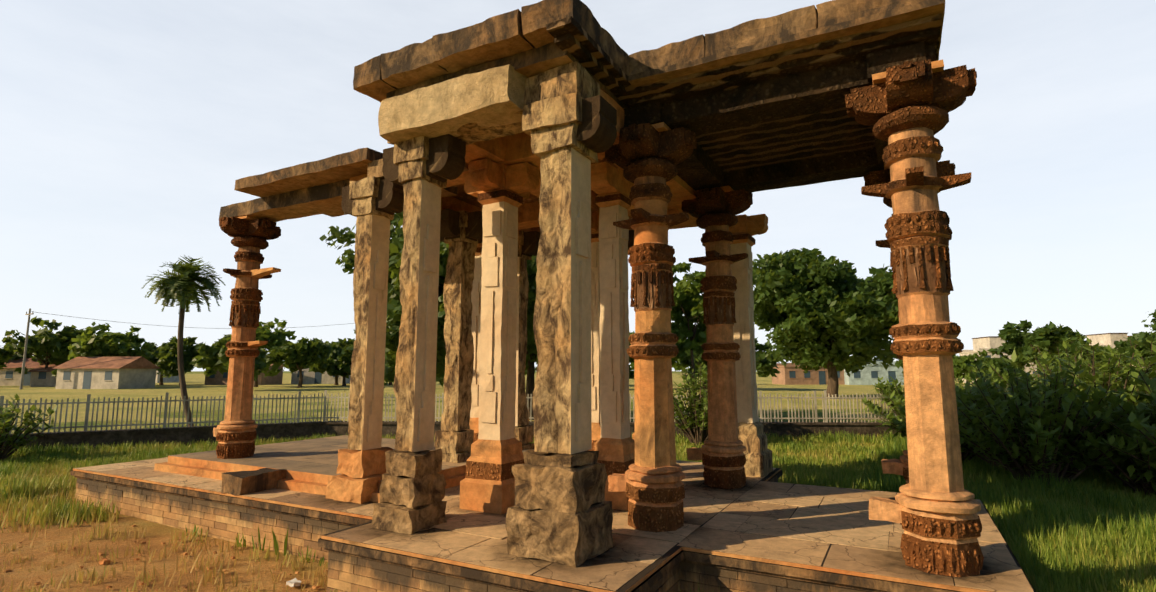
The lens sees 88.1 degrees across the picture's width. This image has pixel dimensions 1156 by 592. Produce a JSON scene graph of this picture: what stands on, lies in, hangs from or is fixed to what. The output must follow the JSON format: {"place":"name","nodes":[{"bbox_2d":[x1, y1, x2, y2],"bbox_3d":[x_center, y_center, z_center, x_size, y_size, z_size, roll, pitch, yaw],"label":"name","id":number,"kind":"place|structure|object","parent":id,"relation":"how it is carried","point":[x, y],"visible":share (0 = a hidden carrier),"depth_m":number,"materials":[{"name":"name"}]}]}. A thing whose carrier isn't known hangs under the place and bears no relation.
{"place":"outdoors","nodes":[
{"label":"outdoors","id":0,"kind":"place"},
{"bbox_2d":[3,421,904,451],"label":"boundary wall","id":1,"kind":"structure","parent":0,"point":[264,431],"depth_m":17.66,"materials":[{"name":"grey concrete"}]},
{"bbox_2d":[0,371,982,591],"bbox_3d":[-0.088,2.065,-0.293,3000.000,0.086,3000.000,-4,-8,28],"label":"ground","id":2,"kind":"structure","parent":0,"point":[156,534],"depth_m":6.77,"materials":[{"name":"brown soil"}]},
{"bbox_2d":[0,393,56,460],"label":"bush","id":3,"kind":"object","parent":2,"relation":"on","point":[7,416],"visible":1,"depth_m":13.54,"materials":[{"name":"green plant"}]},
{"bbox_2d":[4,498,327,591],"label":"pebbles","id":4,"kind":"object","parent":2,"relation":"on","point":[103,561],"visible":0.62,"depth_m":6.51,"materials":[{"name":"stone"}]},
{"bbox_2d":[286,578,300,586],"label":"paper litter","id":5,"kind":"object","parent":2,"relation":"on","point":[293,582],"visible":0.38,"depth_m":5.83,"materials":[{"name":"white paper"}]},
{"bbox_2d":[85,500,1006,591],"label":"weeds","id":6,"kind":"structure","parent":2,"relation":"on","point":[259,542],"depth_m":6.93,"materials":[{"name":"green plant"}]},
{"bbox_2d":[70,459,1035,591],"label":"platform edge","id":7,"kind":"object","parent":2,"relation":"on","point":[650,576],"depth_m":4.98,"materials":[{"name":"stone"}]},
{"bbox_2d":[75,478,869,591],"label":"plinth blocks","id":8,"kind":"structure","parent":7,"relation":"attached to","point":[343,570],"depth_m":6.70,"materials":[{"name":"brown stone"}]},
{"bbox_2d":[74,457,1033,591],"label":"floor slabs","id":9,"kind":"structure","parent":7,"relation":"on","point":[851,532],"depth_m":5.64,"materials":[{"name":"stone"}]},
{"bbox_2d":[221,468,286,495],"bbox_3d":[-4.205,2.402,7.781,0.444,0.251,0.665,-4,-8,28],"label":"loose block","id":10,"kind":"object","parent":9,"relation":"on","point":[238,483],"depth_m":7.59,"materials":[{"name":"stone"}]},
{"bbox_2d":[154,435,533,502],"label":"platform","id":11,"kind":"structure","parent":9,"relation":"on","point":[310,465],"depth_m":8.73,"materials":[{"name":"stone"}]},
{"bbox_2d":[213,215,280,458],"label":"pillar","id":12,"kind":"structure","parent":11,"relation":"on","point":[234,433],"depth_m":9.27,"materials":[{"name":"stone"}]},
{"bbox_2d":[325,176,403,503],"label":"pillar","id":13,"kind":"structure","parent":9,"relation":"on","point":[373,205],"depth_m":7.44,"materials":[{"name":"stone"}]},
{"bbox_2d":[371,134,465,534],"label":"pillar","id":14,"kind":"structure","parent":9,"relation":"on","point":[421,170],"depth_m":6.08,"materials":[{"name":"stone"}]},
{"bbox_2d":[435,209,482,462],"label":"pillar","id":15,"kind":"structure","parent":9,"relation":"on","point":[461,233],"depth_m":9.02,"materials":[{"name":"stone"}]},
{"bbox_2d":[467,243,481,442],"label":"pillar","id":16,"kind":"structure","parent":9,"relation":"on","point":[475,329],"depth_m":10.11,"materials":[{"name":"stone"}]},
{"bbox_2d":[460,158,538,514],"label":"pillar","id":17,"kind":"structure","parent":9,"relation":"on","point":[501,193],"depth_m":6.88,"materials":[{"name":"stone"}]},
{"bbox_2d":[515,231,539,449],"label":"pillar","id":18,"kind":"structure","parent":9,"relation":"on","point":[528,243],"depth_m":10.34,"materials":[{"name":"stone"}]},
{"bbox_2d":[505,93,616,567],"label":"pillar","id":19,"kind":"structure","parent":9,"relation":"on","point":[560,511],"depth_m":5.20,"materials":[{"name":"stone"}]},
{"bbox_2d":[219,0,944,231],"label":"temple roof","id":20,"kind":"structure","parent":19,"relation":"on","point":[755,105],"depth_m":5.83,"materials":[{"name":"stone"}]},
{"bbox_2d":[590,212,600,450],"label":"pillar","id":21,"kind":"structure","parent":9,"relation":"on","point":[595,353],"depth_m":9.05,"materials":[{"name":"stone"}]},
{"bbox_2d":[591,162,634,510],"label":"pillar","id":22,"kind":"structure","parent":9,"relation":"on","point":[611,186],"depth_m":7.01,"materials":[{"name":"stone"}]},
{"bbox_2d":[628,230,633,436],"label":"pillar","id":23,"kind":"structure","parent":9,"relation":"on","point":[631,239],"depth_m":10.25,"materials":[{"name":"stone"}]},
{"bbox_2d":[628,204,634,439],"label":"pillar","id":24,"kind":"structure","parent":9,"relation":"on","point":[633,434],"depth_m":7.94,"materials":[{"name":"stone"}]},
{"bbox_2d":[605,122,696,532],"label":"porch pillar","id":25,"kind":"structure","parent":9,"relation":"on","point":[647,158],"depth_m":6.03,"materials":[{"name":"stone"}]},
{"bbox_2d":[320,471,1022,590],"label":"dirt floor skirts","id":26,"kind":"object","parent":9,"relation":"on","point":[986,573],"visible":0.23,"depth_m":4.81,"materials":[{"name":"brown soil"}]},
{"bbox_2d":[681,186,752,488],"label":"porch pillar","id":27,"kind":"structure","parent":9,"relation":"on","point":[719,453],"depth_m":8.13,"materials":[{"name":"stone"}]},
{"bbox_2d":[729,214,772,476],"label":"pillar","id":28,"kind":"structure","parent":9,"relation":"on","point":[752,436],"depth_m":9.12,"materials":[{"name":"stone"}]},
{"bbox_2d":[863,160,955,484],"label":"porch pillar","id":29,"kind":"structure","parent":9,"relation":"on","point":[900,465],"depth_m":7.09,"materials":[{"name":"stone"}]},
{"bbox_2d":[845,59,983,576],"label":"porch pillar","id":30,"kind":"structure","parent":9,"relation":"on","point":[904,109],"depth_m":4.82,"materials":[{"name":"stone"}]},
{"bbox_2d":[673,359,707,445],"bbox_3d":[3.339,2.957,16.626,2.820,2.449,2.324,-4,-8,28],"label":"bush","id":31,"kind":"object","parent":2,"relation":"on","point":[695,429],"visible":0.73,"depth_m":16.50,"materials":[{"name":"green plant"}]},
{"bbox_2d":[860,373,904,419],"bbox_3d":[9.952,3.120,17.554,2.714,2.358,2.988,2,-7,-13],"label":"oleander shrub","id":32,"kind":"object","parent":2,"relation":"on","point":[898,389],"visible":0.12,"depth_m":17.64,"materials":[{"name":"green plant"}]},
{"bbox_2d":[868,383,1010,461],"bbox_3d":[8.051,2.675,13.078,3.134,2.139,3.080,-4,-8,28],"label":"oleander shrub","id":33,"kind":"object","parent":2,"relation":"on","point":[892,422],"visible":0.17,"depth_m":13.37,"materials":[{"name":"green plant"}]},
{"bbox_2d":[955,366,1042,396],"bbox_3d":[10.623,2.950,15.739,3.884,2.251,3.491,0,-7,1],"label":"oleander shrub","id":34,"kind":"object","parent":2,"relation":"on","point":[970,380],"visible":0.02,"depth_m":15.91,"materials":[{"name":"green plant"}]},
{"bbox_2d":[904,366,1115,467],"bbox_3d":[8.716,2.490,11.939,3.552,2.225,3.854,-1,-7,12],"label":"oleander shrub","id":35,"kind":"object","parent":2,"relation":"on","point":[969,445],"visible":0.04,"depth_m":11.86,"materials":[{"name":"green plant"}]},
{"bbox_2d":[955,348,1149,483],"bbox_3d":[7.989,2.168,10.520,3.524,2.512,3.173,5,-9,-35],"label":"oleander shrub","id":36,"kind":"object","parent":2,"relation":"on","point":[1042,443],"visible":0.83,"depth_m":10.00,"materials":[{"name":"green plant"}]},
{"bbox_2d":[969,336,1152,417],"bbox_3d":[12.512,2.523,15.213,4.509,2.969,4.510,-4,-8,28],"label":"oleander shrub","id":37,"kind":"object","parent":2,"relation":"on","point":[1034,376],"visible":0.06,"depth_m":15.14,"materials":[{"name":"green plant"}]},
{"bbox_2d":[985,337,1155,471],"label":"oleander shrub","id":38,"kind":"object","parent":2,"relation":"on","point":[1091,379],"visible":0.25,"depth_m":11.91,"materials":[{"name":"green plant"}]},
{"bbox_2d":[1059,400,1155,496],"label":"oleander shrub","id":39,"kind":"object","parent":2,"relation":"on","point":[1125,470],"visible":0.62,"depth_m":9.66,"materials":[{"name":"green plant"}]},
{"bbox_2d":[1060,336,1155,388],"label":"tree","id":40,"kind":"object","parent":2,"relation":"on","point":[1121,360],"visible":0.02,"depth_m":15.82,"materials":[{"name":"green plant"}]},
{"bbox_2d":[1071,368,1155,475],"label":"oleander shrub","id":41,"kind":"object","parent":2,"relation":"on","point":[1142,422],"visible":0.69,"depth_m":9.53,"materials":[{"name":"green plant"}]},
{"bbox_2d":[1090,345,1155,418],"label":"oleander shrub","id":42,"kind":"object","parent":2,"relation":"on","point":[1137,367],"visible":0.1,"depth_m":11.58,"materials":[{"name":"green plant"}]},
{"bbox_2d":[0,373,1032,433],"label":"field","id":43,"kind":"structure","parent":0,"point":[196,387],"depth_m":48.12,"materials":[{"name":"green plant"}]},
{"bbox_2d":[0,354,12,368],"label":"tree","id":44,"kind":"object","parent":43,"relation":"on","point":[3,359],"visible":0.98,"depth_m":76.51,"materials":[{"name":"green plant"}]},
{"bbox_2d":[0,336,31,360],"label":"tree","id":45,"kind":"object","parent":43,"relation":"on","point":[6,340],"visible":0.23,"depth_m":84.50,"materials":[{"name":"green plant"}]},
{"bbox_2d":[0,358,44,385],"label":"house","id":46,"kind":"structure","parent":43,"relation":"on","point":[9,376],"depth_m":81.86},
{"bbox_2d":[19,308,33,388],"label":"utility pole","id":47,"kind":"object","parent":43,"relation":"on","point":[24,358],"visible":0.9,"depth_m":66.54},
{"bbox_2d":[36,312,352,328],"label":"utility wire","id":48,"kind":"object","parent":47,"relation":"attached to","point":[190,327],"visible":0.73,"depth_m":70.37,"materials":[{"name":"black metal"}]},
{"bbox_2d":[0,316,86,373],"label":"tree","id":49,"kind":"object","parent":43,"relation":"on","point":[49,346],"visible":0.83,"depth_m":77.41,"materials":[{"name":"green plant"}]},
{"bbox_2d":[28,362,59,386],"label":"house","id":50,"kind":"structure","parent":43,"relation":"on","point":[41,376],"depth_m":77.78,"materials":[{"name":"grey paint"}]},
{"bbox_2d":[51,342,78,376],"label":"tree","id":51,"kind":"object","parent":43,"relation":"on","point":[54,372],"depth_m":75.17,"materials":[{"name":"green plant"}]},
{"bbox_2d":[52,357,160,388],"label":"house","id":52,"kind":"structure","parent":43,"relation":"on","point":[107,372],"depth_m":68.06,"materials":[{"name":"beige paint"}]},
{"bbox_2d":[68,322,161,374],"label":"tree","id":53,"kind":"object","parent":43,"relation":"on","point":[101,343],"visible":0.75,"depth_m":72.65,"materials":[{"name":"green plant"}]},
{"bbox_2d":[141,342,170,384],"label":"tree","id":54,"kind":"object","parent":43,"relation":"on","point":[154,350],"visible":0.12,"depth_m":86.71,"materials":[{"name":"green plant"}]},
{"bbox_2d":[155,365,178,382],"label":"building","id":55,"kind":"structure","parent":43,"relation":"on","point":[170,379],"depth_m":103.91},
{"bbox_2d":[154,336,199,384],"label":"tree","id":56,"kind":"object","parent":43,"relation":"on","point":[167,364],"visible":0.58,"depth_m":84.28,"materials":[{"name":"green plant"}]},
{"bbox_2d":[142,255,224,425],"bbox_3d":[-11.775,1.575,17.554,1.999,5.452,2.196,-4,-8,28],"label":"palm tree","id":57,"kind":"object","parent":43,"relation":"on","point":[182,286],"visible":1,"depth_m":17.49,"materials":[{"name":"green plant"}]},
{"bbox_2d":[189,330,269,380],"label":"tree","id":58,"kind":"object","parent":43,"relation":"on","point":[212,357],"visible":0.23,"depth_m":60.65,"materials":[{"name":"green plant"}]},
{"bbox_2d":[204,364,283,384],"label":"building","id":59,"kind":"structure","parent":43,"relation":"on","point":[218,378],"depth_m":87.83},
{"bbox_2d":[221,318,311,386],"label":"tree","id":60,"kind":"object","parent":43,"relation":"on","point":[277,338],"visible":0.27,"depth_m":75.47,"materials":[{"name":"green plant"}]},
{"bbox_2d":[265,337,332,387],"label":"tree","id":61,"kind":"object","parent":43,"relation":"on","point":[301,354],"visible":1,"depth_m":71.80,"materials":[{"name":"green plant"}]},
{"bbox_2d":[291,368,349,383],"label":"building","id":62,"kind":"structure","parent":43,"relation":"on","point":[315,378],"depth_m":93.17,"materials":[{"name":"white concrete"}]},
{"bbox_2d":[308,338,354,384],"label":"tree","id":63,"kind":"object","parent":43,"relation":"on","point":[341,343],"visible":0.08,"depth_m":85.06,"materials":[{"name":"green plant"}]},
{"bbox_2d":[322,344,353,385],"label":"tree","id":64,"kind":"object","parent":43,"relation":"on","point":[338,362],"visible":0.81,"depth_m":80.35,"materials":[{"name":"green plant"}]},
{"bbox_2d":[319,212,536,387],"bbox_3d":[-4.277,0.448,21.742,9.723,8.675,8.640,-4,-8,28],"label":"tree","id":65,"kind":"object","parent":43,"relation":"on","point":[394,306],"visible":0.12,"depth_m":19.86,"materials":[{"name":"green plant"}]},
{"bbox_2d":[0,390,904,434],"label":"boundary railing","id":66,"kind":"object","parent":43,"relation":"on","point":[325,418],"visible":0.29,"depth_m":17.97,"materials":[{"name":"grey metal"}]},
{"bbox_2d":[525,291,537,419],"bbox_3d":[-1.884,1.409,26.293,7.868,7.921,7.263,1,-7,-7],"label":"tree","id":67,"kind":"object","parent":43,"relation":"on","point":[531,357],"depth_m":25.48,"materials":[{"name":"green plant"}]},
{"bbox_2d":[629,330,634,378],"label":"tree","id":68,"kind":"object","parent":43,"relation":"on","point":[631,373],"visible":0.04,"depth_m":65.03,"materials":[{"name":"green plant"}]},
{"bbox_2d":[630,339,688,370],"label":"tree","id":69,"kind":"object","parent":43,"relation":"on","point":[675,361],"depth_m":84.07,"materials":[{"name":"green plant"}]},
{"bbox_2d":[671,262,706,413],"bbox_3d":[4.476,1.818,25.363,4.193,6.859,3.674,-4,-8,28],"label":"tree","id":70,"kind":"object","parent":43,"relation":"on","point":[688,299],"visible":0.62,"depth_m":24.54,"materials":[{"name":"green plant"}]},
{"bbox_2d":[680,340,706,388],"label":"tree","id":71,"kind":"object","parent":43,"relation":"on","point":[686,360],"visible":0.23,"depth_m":65.76,"materials":[{"name":"green plant"}]},
{"bbox_2d":[704,337,780,377],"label":"tree","id":72,"kind":"object","parent":43,"relation":"on","point":[764,367],"visible":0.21,"depth_m":60.84,"materials":[{"name":"green plant"}]},
{"bbox_2d":[772,363,844,384],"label":"brick house","id":73,"kind":"structure","parent":43,"relation":"on","point":[790,374],"depth_m":88.15,"materials":[{"name":"brick"}]},
{"bbox_2d":[752,248,898,396],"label":"tree","id":74,"kind":"object","parent":43,"relation":"on","point":[814,308],"visible":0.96,"depth_m":41.96,"materials":[{"name":"green plant"}]},
{"bbox_2d":[895,354,955,373],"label":"tree","id":75,"kind":"object","parent":43,"relation":"on","point":[899,363],"depth_m":72.83,"materials":[{"name":"green plant"}]},
{"bbox_2d":[953,349,987,381],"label":"tree","id":76,"kind":"object","parent":43,"relation":"on","point":[960,365],"visible":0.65,"depth_m":85.63,"materials":[{"name":"green plant"}]},
{"bbox_2d":[982,355,1024,383],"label":"tree","id":77,"kind":"object","parent":43,"relation":"on","point":[998,365],"visible":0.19,"depth_m":73.13,"materials":[{"name":"green plant"}]},
{"bbox_2d":[987,320,1080,377],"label":"tree","id":78,"kind":"object","parent":43,"relation":"on","point":[1051,337],"visible":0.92,"depth_m":69.10,"materials":[{"name":"green plant"}]},
{"bbox_2d":[1028,327,1102,369],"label":"tree","id":79,"kind":"object","parent":43,"relation":"on","point":[1083,337],"visible":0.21,"depth_m":82.31,"materials":[{"name":"green plant"}]},
{"bbox_2d":[1080,345,1127,369],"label":"tree","id":80,"kind":"object","parent":43,"relation":"on","point":[1103,349],"visible":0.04,"depth_m":81.73,"materials":[{"name":"green plant"}]},
{"bbox_2d":[1085,333,1127,349],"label":"white house","id":81,"kind":"structure","parent":43,"relation":"on","point":[1105,339],"depth_m":95.77,"materials":[{"name":"white paint"}]},
{"bbox_2d":[1114,331,1155,373],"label":"tree","id":82,"kind":"object","parent":43,"relation":"on","point":[1143,344],"visible":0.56,"depth_m":67.83,"materials":[{"name":"green plant"}]},
{"bbox_2d":[1132,309,1155,336],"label":"tree","id":83,"kind":"object","parent":43,"relation":"on","point":[1153,320],"visible":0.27,"depth_m":86.11,"materials":[{"name":"green plant"}]},
{"bbox_2d":[0,430,1155,591],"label":"grass","id":84,"kind":"structure","parent":0,"point":[1089,530],"depth_m":8.42,"materials":[{"name":"green plant"}]},
{"bbox_2d":[0,0,1155,370],"label":"sky","id":85,"kind":"structure","parent":0,"point":[127,127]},
{"bbox_2d":[844,359,903,384],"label":"blue house","id":86,"kind":"structure","parent":0,"point":[869,374],"depth_m":86.35,"materials":[{"name":"paint"}]},
{"bbox_2d":[959,336,1037,382],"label":"white house","id":87,"kind":"structure","parent":0,"point":[980,344],"depth_m":95.99,"materials":[{"name":"white paint"}]}
]}

